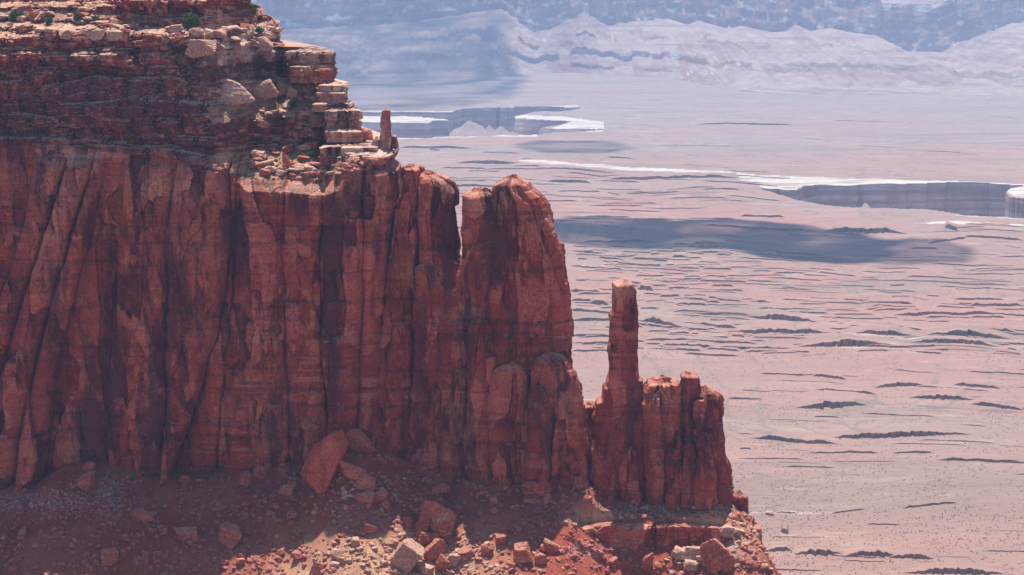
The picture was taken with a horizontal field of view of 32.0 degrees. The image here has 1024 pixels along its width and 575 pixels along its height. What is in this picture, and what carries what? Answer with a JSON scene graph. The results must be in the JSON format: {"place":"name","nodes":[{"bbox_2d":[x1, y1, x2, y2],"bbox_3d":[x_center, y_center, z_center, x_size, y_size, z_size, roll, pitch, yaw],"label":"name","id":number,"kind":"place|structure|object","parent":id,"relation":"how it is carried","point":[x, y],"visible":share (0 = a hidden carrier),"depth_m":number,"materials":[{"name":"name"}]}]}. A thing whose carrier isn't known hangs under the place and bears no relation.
{"place":"outdoors","nodes":[
{"label":"outdoors","id":0,"kind":"place"},
{"bbox_2d":[0,446,778,574],"bbox_3d":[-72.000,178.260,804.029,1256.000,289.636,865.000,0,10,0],"label":"talus slope","id":1,"kind":"structure","parent":0,"point":[584,510],"depth_m":630.87,"materials":[{"name":"soil"}]},
{"bbox_2d":[17,527,27,539],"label":"slope stone","id":2,"kind":"object","parent":1,"relation":"on","point":[22,533],"visible":1,"depth_m":632.93,"materials":[{"name":"stone"}]},
{"bbox_2d":[0,480,142,527],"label":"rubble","id":3,"kind":"object","parent":1,"relation":"on","point":[66,502],"visible":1,"depth_m":642.77,"materials":[{"name":"stone"}]},
{"bbox_2d":[77,471,95,490],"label":"boulder","id":4,"kind":"object","parent":1,"relation":"on","point":[86,481],"visible":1,"depth_m":644.19,"materials":[{"name":"stone"}]},
{"bbox_2d":[81,461,94,471],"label":"boulder","id":5,"kind":"object","parent":1,"relation":"on","point":[88,466],"visible":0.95,"depth_m":652.23,"materials":[{"name":"stone"}]},
{"bbox_2d":[101,547,118,565],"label":"boulder","id":6,"kind":"object","parent":1,"relation":"on","point":[109,555],"visible":1,"depth_m":615.12,"materials":[{"name":"stone"}]},
{"bbox_2d":[130,508,155,521],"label":"boulder","id":7,"kind":"object","parent":1,"relation":"on","point":[138,514],"visible":1,"depth_m":634.28,"materials":[{"name":"stone"}]},
{"bbox_2d":[179,475,189,483],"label":"slope stone","id":8,"kind":"object","parent":1,"relation":"on","point":[184,479],"visible":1,"depth_m":651.55,"materials":[{"name":"stone"}]},
{"bbox_2d":[174,527,199,541],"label":"boulder","id":9,"kind":"object","parent":1,"relation":"on","point":[184,534],"visible":1,"depth_m":627.72,"materials":[{"name":"stone"}]},
{"bbox_2d":[0,0,402,491],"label":"mesa cliff","id":10,"kind":"structure","parent":1,"relation":"on","point":[180,289],"depth_m":643.83,"materials":[{"name":"stone"}]},
{"bbox_2d":[15,15,26,21],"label":"ledge stone","id":11,"kind":"object","parent":10,"relation":"on","point":[22,18],"visible":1,"depth_m":653.54,"materials":[{"name":"stone"}]},
{"bbox_2d":[11,5,32,13],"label":"ledge block","id":12,"kind":"structure","parent":10,"relation":"on","point":[26,8],"depth_m":656.69,"materials":[{"name":"stone"}]},
{"bbox_2d":[29,12,43,22],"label":"ledge block","id":13,"kind":"structure","parent":10,"relation":"on","point":[32,15],"depth_m":649.29,"materials":[{"name":"stone"}]},
{"bbox_2d":[33,11,46,19],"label":"ledge stone","id":14,"kind":"object","parent":10,"relation":"on","point":[41,14],"visible":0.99,"depth_m":649.09,"materials":[{"name":"stone"}]},
{"bbox_2d":[59,30,72,39],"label":"ledge block","id":15,"kind":"structure","parent":10,"relation":"on","point":[65,34],"depth_m":636.94,"materials":[{"name":"stone"}]},
{"bbox_2d":[73,9,81,20],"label":"juniper bush","id":16,"kind":"object","parent":10,"relation":"on","point":[75,15],"visible":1,"depth_m":649.15,"materials":[{"name":"green plant"}]},
{"bbox_2d":[86,29,105,40],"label":"ledge block","id":17,"kind":"structure","parent":10,"relation":"on","point":[96,35],"depth_m":636.50,"materials":[{"name":"stone"}]},
{"bbox_2d":[106,29,122,40],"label":"ledge block","id":18,"kind":"structure","parent":10,"relation":"on","point":[114,35],"depth_m":636.63,"materials":[{"name":"stone"}]},
{"bbox_2d":[109,18,124,24],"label":"ledge stone","id":19,"kind":"object","parent":10,"relation":"on","point":[116,21],"visible":0.9,"depth_m":648.24,"materials":[{"name":"stone"}]},
{"bbox_2d":[109,23,127,28],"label":"ledge stone","id":20,"kind":"object","parent":10,"relation":"on","point":[117,26],"visible":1,"depth_m":640.90,"materials":[{"name":"stone"}]},
{"bbox_2d":[169,24,183,31],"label":"ledge stone","id":21,"kind":"object","parent":10,"relation":"on","point":[176,28],"visible":1,"depth_m":636.75,"materials":[{"name":"stone"}]},
{"bbox_2d":[172,32,183,42],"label":"ledge block","id":22,"kind":"structure","parent":10,"relation":"on","point":[179,35],"depth_m":635.71,"materials":[{"name":"stone"}]},
{"bbox_2d":[0,16,359,177],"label":"dry scrub","id":23,"kind":"object","parent":10,"relation":"on","point":[242,104],"visible":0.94,"depth_m":657.21,"materials":[{"name":"brown plant"}]},
{"bbox_2d":[182,12,199,27],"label":"juniper bush","id":24,"kind":"object","parent":10,"relation":"on","point":[190,18],"visible":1,"depth_m":643.30,"materials":[{"name":"green plant"}]},
{"bbox_2d":[189,27,203,37],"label":"ledge block","id":25,"kind":"structure","parent":10,"relation":"on","point":[197,32],"depth_m":635.77,"materials":[{"name":"stone"}]},
{"bbox_2d":[185,39,216,57],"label":"ledge block","id":26,"kind":"structure","parent":10,"relation":"on","point":[196,48],"depth_m":633.63,"materials":[{"name":"stone"}]},
{"bbox_2d":[205,28,213,38],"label":"ledge block","id":27,"kind":"structure","parent":10,"relation":"on","point":[209,33],"depth_m":638.25,"materials":[{"name":"stone"}]},
{"bbox_2d":[214,39,224,53],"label":"ledge block","id":28,"kind":"structure","parent":10,"relation":"on","point":[220,48],"depth_m":640.40,"materials":[{"name":"stone"}]},
{"bbox_2d":[218,78,255,104],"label":"ledge block","id":29,"kind":"structure","parent":10,"relation":"on","point":[234,92],"depth_m":644.13,"materials":[{"name":"stone"}]},
{"bbox_2d":[232,41,248,60],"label":"ledge block","id":30,"kind":"structure","parent":10,"relation":"on","point":[240,50],"depth_m":650.60,"materials":[{"name":"stone"}]},
{"bbox_2d":[249,163,262,167],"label":"ledge stone","id":31,"kind":"object","parent":10,"relation":"on","point":[255,165],"visible":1,"depth_m":645.50,"materials":[{"name":"stone"}]},
{"bbox_2d":[256,36,273,54],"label":"ledge block","id":32,"kind":"structure","parent":10,"relation":"on","point":[266,44],"depth_m":667.36,"materials":[{"name":"stone"}]},
{"bbox_2d":[259,168,270,175],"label":"ledge stone","id":33,"kind":"object","parent":10,"relation":"on","point":[264,172],"visible":1,"depth_m":642.93,"materials":[{"name":"stone"}]},
{"bbox_2d":[252,79,278,101],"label":"ledge block","id":34,"kind":"structure","parent":10,"relation":"on","point":[264,90],"depth_m":664.76,"materials":[{"name":"stone"}]},
{"bbox_2d":[276,76,292,95],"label":"ledge block","id":35,"kind":"structure","parent":10,"relation":"on","point":[282,83],"depth_m":676.16,"materials":[{"name":"stone"}]},
{"bbox_2d":[282,153,292,167],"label":"ledge block","id":36,"kind":"structure","parent":10,"relation":"on","point":[286,160],"depth_m":649.93,"materials":[{"name":"stone"}]},
{"bbox_2d":[282,145,292,153],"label":"ledge stone","id":37,"kind":"object","parent":10,"relation":"on","point":[287,149],"visible":0.99,"depth_m":658.28,"materials":[{"name":"stone"}]},
{"bbox_2d":[286,86,301,97],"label":"ledge block","id":38,"kind":"structure","parent":10,"relation":"on","point":[293,92],"depth_m":673.25,"materials":[{"name":"stone"}]},
{"bbox_2d":[297,144,311,149],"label":"ledge stone","id":39,"kind":"object","parent":10,"relation":"on","point":[304,147],"visible":1,"depth_m":657.38,"materials":[{"name":"stone"}]},
{"bbox_2d":[284,48,335,69],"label":"ledge slab","id":40,"kind":"structure","parent":10,"relation":"on","point":[311,56],"depth_m":662.51,"materials":[{"name":"stone"}]},
{"bbox_2d":[304,141,319,148],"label":"ledge block","id":41,"kind":"structure","parent":10,"relation":"on","point":[314,144],"depth_m":658.25,"materials":[{"name":"stone"}]},
{"bbox_2d":[288,64,337,82],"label":"ledge slab","id":42,"kind":"structure","parent":10,"relation":"on","point":[312,73],"depth_m":660.88,"materials":[{"name":"stone"}]},
{"bbox_2d":[312,101,349,111],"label":"ledge slab","id":43,"kind":"structure","parent":10,"relation":"on","point":[322,106],"depth_m":654.48,"materials":[{"name":"stone"}]},
{"bbox_2d":[315,91,347,102],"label":"ledge slab","id":44,"kind":"structure","parent":10,"relation":"on","point":[335,97],"depth_m":655.68,"materials":[{"name":"stone"}]},
{"bbox_2d":[318,81,349,91],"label":"ledge slab","id":45,"kind":"structure","parent":10,"relation":"on","point":[336,86],"depth_m":656.91,"materials":[{"name":"stone"}]},
{"bbox_2d":[324,107,363,129],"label":"ledge slab","id":46,"kind":"structure","parent":10,"relation":"on","point":[338,118],"depth_m":652.58,"materials":[{"name":"stone"}]},
{"bbox_2d":[324,128,364,141],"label":"ledge slab","id":47,"kind":"structure","parent":10,"relation":"on","point":[346,135],"depth_m":649.69,"materials":[{"name":"stone"}]},
{"bbox_2d":[318,143,377,166],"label":"ledge slab","id":48,"kind":"structure","parent":10,"relation":"on","point":[329,155],"depth_m":643.69,"materials":[{"name":"stone"}]},
{"bbox_2d":[360,127,372,140],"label":"ledge block","id":49,"kind":"structure","parent":10,"relation":"on","point":[367,134],"depth_m":656.04,"materials":[{"name":"stone"}]},
{"bbox_2d":[371,107,397,148],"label":"rock pinnacle","id":50,"kind":"object","parent":10,"relation":"on","point":[387,139],"visible":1,"depth_m":648.07,"materials":[{"name":"stone"}]},
{"bbox_2d":[218,521,241,549],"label":"boulder","id":51,"kind":"object","parent":1,"relation":"on","point":[229,535],"visible":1,"depth_m":623.22,"materials":[{"name":"stone"}]},
{"bbox_2d":[238,471,253,486],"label":"boulder","id":52,"kind":"object","parent":1,"relation":"on","point":[246,478],"visible":1,"depth_m":647.32,"materials":[{"name":"stone"}]},
{"bbox_2d":[252,465,268,478],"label":"boulder","id":53,"kind":"object","parent":1,"relation":"on","point":[258,472],"visible":1,"depth_m":650.05,"materials":[{"name":"stone"}]},
{"bbox_2d":[278,484,295,496],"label":"boulder","id":54,"kind":"object","parent":1,"relation":"on","point":[287,489],"visible":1,"depth_m":640.82,"materials":[{"name":"red stone"}]},
{"bbox_2d":[286,510,298,518],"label":"slope stone","id":55,"kind":"object","parent":1,"relation":"on","point":[290,514],"visible":1,"depth_m":632.18,"materials":[{"name":"stone"}]},
{"bbox_2d":[290,550,301,559],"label":"slope stone","id":56,"kind":"object","parent":1,"relation":"on","point":[295,554],"visible":1,"depth_m":615.91,"materials":[{"name":"stone"}]},
{"bbox_2d":[310,562,325,574],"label":"boulder","id":57,"kind":"object","parent":1,"relation":"on","point":[316,567],"visible":1,"depth_m":606.21,"materials":[{"name":"red stone"}]},
{"bbox_2d":[300,429,348,495],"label":"boulder","id":58,"kind":"object","parent":1,"relation":"on","point":[321,463],"visible":1,"depth_m":631.75,"materials":[{"name":"stone"}]},
{"bbox_2d":[330,548,342,560],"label":"boulder","id":59,"kind":"object","parent":1,"relation":"on","point":[335,553],"visible":1,"depth_m":609.02,"materials":[{"name":"beige stone"}]},
{"bbox_2d":[338,460,367,480],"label":"boulder","id":60,"kind":"object","parent":1,"relation":"on","point":[351,471],"visible":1,"depth_m":632.97,"materials":[{"name":"stone"}]},
{"bbox_2d":[350,536,359,547],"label":"slope stone","id":61,"kind":"object","parent":1,"relation":"on","point":[355,541],"visible":1,"depth_m":612.92,"materials":[{"name":"beige stone"}]},
{"bbox_2d":[344,428,374,452],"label":"boulder","id":62,"kind":"object","parent":1,"relation":"on","point":[359,441],"visible":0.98,"depth_m":644.01,"materials":[{"name":"stone"}]},
{"bbox_2d":[355,491,374,504],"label":"boulder","id":63,"kind":"object","parent":1,"relation":"on","point":[366,497],"visible":1,"depth_m":627.78,"materials":[{"name":"stone"}]},
{"bbox_2d":[355,472,375,490],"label":"boulder","id":64,"kind":"object","parent":1,"relation":"on","point":[366,482],"visible":1,"depth_m":631.37,"materials":[{"name":"stone"}]},
{"bbox_2d":[363,523,377,533],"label":"boulder","id":65,"kind":"object","parent":1,"relation":"on","point":[368,528],"visible":1,"depth_m":619.32,"materials":[{"name":"stone"}]},
{"bbox_2d":[2,133,740,535],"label":"dark scrub","id":66,"kind":"object","parent":1,"relation":"on","point":[294,465],"visible":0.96,"depth_m":642.78,"materials":[{"name":"green plant"}]},
{"bbox_2d":[374,488,387,502],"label":"boulder","id":67,"kind":"object","parent":1,"relation":"on","point":[381,495],"visible":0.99,"depth_m":630.31,"materials":[{"name":"stone"}]},
{"bbox_2d":[380,499,389,509],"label":"slope stone","id":68,"kind":"object","parent":1,"relation":"on","point":[385,503],"visible":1,"depth_m":629.44,"materials":[{"name":"stone"}]},
{"bbox_2d":[0,453,780,574],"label":"rubble","id":69,"kind":"object","parent":1,"relation":"on","point":[259,563],"visible":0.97,"depth_m":630.15,"materials":[{"name":"stone"}]},
{"bbox_2d":[390,538,425,572],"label":"boulder","id":70,"kind":"object","parent":1,"relation":"on","point":[407,555],"visible":1,"depth_m":607.35,"materials":[{"name":"beige stone"}]},
{"bbox_2d":[403,516,412,527],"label":"slope stone","id":71,"kind":"object","parent":1,"relation":"on","point":[408,521],"visible":1,"depth_m":626.03,"materials":[{"name":"stone"}]},
{"bbox_2d":[376,163,466,479],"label":"rock tower","id":72,"kind":"structure","parent":1,"relation":"on","point":[422,389],"depth_m":646.73,"materials":[{"name":"stone"}]},
{"bbox_2d":[415,503,430,537],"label":"boulder","id":73,"kind":"object","parent":1,"relation":"on","point":[423,521],"visible":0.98,"depth_m":623.19,"materials":[{"name":"stone"}]},
{"bbox_2d":[414,561,434,574],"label":"boulder","id":74,"kind":"object","parent":1,"relation":"on","point":[422,568],"visible":0.99,"depth_m":608.97,"materials":[{"name":"beige stone"}]},
{"bbox_2d":[417,531,438,543],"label":"boulder","id":75,"kind":"object","parent":1,"relation":"on","point":[426,538],"visible":0.84,"depth_m":620.25,"materials":[{"name":"stone"}]},
{"bbox_2d":[424,538,445,560],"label":"boulder","id":76,"kind":"object","parent":1,"relation":"on","point":[434,548],"visible":0.89,"depth_m":615.01,"materials":[{"name":"red stone"}]},
{"bbox_2d":[423,500,455,538],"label":"boulder","id":77,"kind":"object","parent":1,"relation":"on","point":[442,521],"visible":1,"depth_m":623.75,"materials":[{"name":"red stone"}]},
{"bbox_2d":[431,483,450,493],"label":"boulder","id":78,"kind":"object","parent":1,"relation":"on","point":[440,488],"visible":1,"depth_m":641.69,"materials":[{"name":"stone"}]},
{"bbox_2d":[435,554,450,571],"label":"boulder","id":79,"kind":"object","parent":1,"relation":"on","point":[443,562],"visible":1,"depth_m":611.72,"materials":[{"name":"red stone"}]},
{"bbox_2d":[447,553,460,567],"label":"boulder","id":80,"kind":"object","parent":1,"relation":"on","point":[454,559],"visible":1,"depth_m":614.03,"materials":[{"name":"beige stone"}]},
{"bbox_2d":[458,548,474,560],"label":"boulder","id":81,"kind":"object","parent":1,"relation":"on","point":[466,554],"visible":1,"depth_m":614.97,"materials":[{"name":"stone"}]},
{"bbox_2d":[481,544,493,556],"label":"slope stone","id":82,"kind":"object","parent":1,"relation":"on","point":[486,550],"visible":1,"depth_m":614.39,"materials":[{"name":"stone"}]},
{"bbox_2d":[495,533,507,544],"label":"boulder","id":83,"kind":"object","parent":1,"relation":"on","point":[500,538],"visible":1,"depth_m":618.20,"materials":[{"name":"stone"}]},
{"bbox_2d":[459,174,573,486],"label":"rock fin","id":84,"kind":"object","parent":1,"relation":"on","point":[517,317],"visible":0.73,"depth_m":641.96,"materials":[{"name":"stone"}]},
{"bbox_2d":[513,542,533,563],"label":"boulder","id":85,"kind":"object","parent":1,"relation":"on","point":[522,553],"visible":1,"depth_m":611.45,"materials":[{"name":"red stone"}]},
{"bbox_2d":[274,472,773,574],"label":"pale rubble","id":86,"kind":"object","parent":1,"relation":"on","point":[345,495],"visible":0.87,"depth_m":621.24,"materials":[{"name":"beige stone"}]},
{"bbox_2d":[521,481,538,491],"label":"boulder","id":87,"kind":"object","parent":1,"relation":"on","point":[531,485],"visible":1,"depth_m":637.03,"materials":[{"name":"stone"}]},
{"bbox_2d":[534,552,546,563],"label":"boulder","id":88,"kind":"object","parent":1,"relation":"on","point":[540,558],"visible":1,"depth_m":611.99,"materials":[{"name":"red stone"}]},
{"bbox_2d":[542,494,551,504],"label":"slope stone","id":89,"kind":"object","parent":1,"relation":"on","point":[547,498],"visible":1,"depth_m":636.73,"materials":[{"name":"stone"}]},
{"bbox_2d":[543,538,559,553],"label":"boulder","id":90,"kind":"object","parent":1,"relation":"on","point":[549,546],"visible":1,"depth_m":616.68,"materials":[{"name":"red stone"}]},
{"bbox_2d":[520,351,588,503],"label":"rock shoulder","id":91,"kind":"object","parent":1,"relation":"on","point":[555,431],"visible":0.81,"depth_m":638.25,"materials":[{"name":"stone"}]},
{"bbox_2d":[583,401,594,481],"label":"rock saddle","id":92,"kind":"object","parent":1,"relation":"on","point":[590,407],"visible":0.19,"depth_m":649.24,"materials":[{"name":"stone"}]},
{"bbox_2d":[608,556,617,564],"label":"slope stone","id":93,"kind":"object","parent":1,"relation":"on","point":[613,560],"visible":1,"depth_m":623.22,"materials":[{"name":"stone"}]},
{"bbox_2d":[590,279,644,503],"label":"rock spire","id":94,"kind":"object","parent":1,"relation":"on","point":[617,426],"visible":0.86,"depth_m":641.56,"materials":[{"name":"stone"}]},
{"bbox_2d":[638,553,653,569],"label":"boulder","id":95,"kind":"object","parent":1,"relation":"on","point":[646,562],"visible":1,"depth_m":622.74,"materials":[{"name":"stone"}]},
{"bbox_2d":[582,518,735,551],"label":"rock band","id":96,"kind":"object","parent":1,"relation":"on","point":[634,535],"visible":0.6,"depth_m":630.10,"materials":[{"name":"stone"}]},
{"bbox_2d":[582,526,602,533],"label":"boulder","id":97,"kind":"object","parent":96,"relation":"on","point":[591,529],"visible":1,"depth_m":629.56,"materials":[{"name":"red stone"}]},
{"bbox_2d":[719,525,734,537],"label":"boulder","id":98,"kind":"object","parent":96,"relation":"on","point":[727,530],"visible":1,"depth_m":628.23,"materials":[{"name":"beige stone"}]},
{"bbox_2d":[641,375,682,511],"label":"rock tower","id":99,"kind":"structure","parent":1,"relation":"on","point":[662,410],"depth_m":639.66,"materials":[{"name":"stone"}]},
{"bbox_2d":[671,545,683,559],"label":"boulder","id":100,"kind":"object","parent":1,"relation":"on","point":[677,552],"visible":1,"depth_m":623.95,"materials":[{"name":"beige stone"}]},
{"bbox_2d":[681,546,700,559],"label":"boulder","id":101,"kind":"object","parent":1,"relation":"on","point":[691,552],"visible":0.73,"depth_m":623.24,"materials":[{"name":"beige stone"}]},
{"bbox_2d":[684,559,700,570],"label":"boulder","id":102,"kind":"object","parent":1,"relation":"on","point":[691,565],"visible":1,"depth_m":620.35,"materials":[{"name":"beige stone"}]},
{"bbox_2d":[679,371,748,514],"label":"rock tower","id":103,"kind":"structure","parent":1,"relation":"on","point":[707,481],"depth_m":637.73,"materials":[{"name":"stone"}]},
{"bbox_2d":[700,538,734,573],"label":"boulder","id":104,"kind":"object","parent":1,"relation":"on","point":[716,555],"visible":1,"depth_m":616.10,"materials":[{"name":"red stone"}]},
{"bbox_2d":[721,548,732,572],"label":"boulder","id":105,"kind":"object","parent":1,"relation":"on","point":[727,569],"visible":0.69,"depth_m":618.49,"materials":[{"name":"red stone"}]},
{"bbox_2d":[749,515,761,542],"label":"rock outcrop","id":106,"kind":"object","parent":1,"relation":"on","point":[757,527],"visible":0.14,"depth_m":642.51,"materials":[{"name":"stone"}]},
{"bbox_2d":[251,0,1023,95],"bbox_3d":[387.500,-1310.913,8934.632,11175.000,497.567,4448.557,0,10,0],"label":"mesa hills","id":107,"kind":"structure","parent":0,"point":[837,47],"depth_m":9048.90,"materials":[{"name":"grey stone"}]},
{"bbox_2d":[347,72,1023,574],"bbox_3d":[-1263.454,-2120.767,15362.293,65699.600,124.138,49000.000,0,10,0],"label":"desert plain","id":108,"kind":"structure","parent":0,"point":[595,120],"depth_m":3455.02,"materials":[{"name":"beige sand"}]},
{"bbox_2d":[567,252,1023,574],"bbox_3d":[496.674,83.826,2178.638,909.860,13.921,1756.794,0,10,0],"label":"desert scrub","id":109,"kind":"object","parent":108,"relation":"on","point":[1018,534],"visible":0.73,"depth_m":1621.27,"materials":[{"name":"plant"}]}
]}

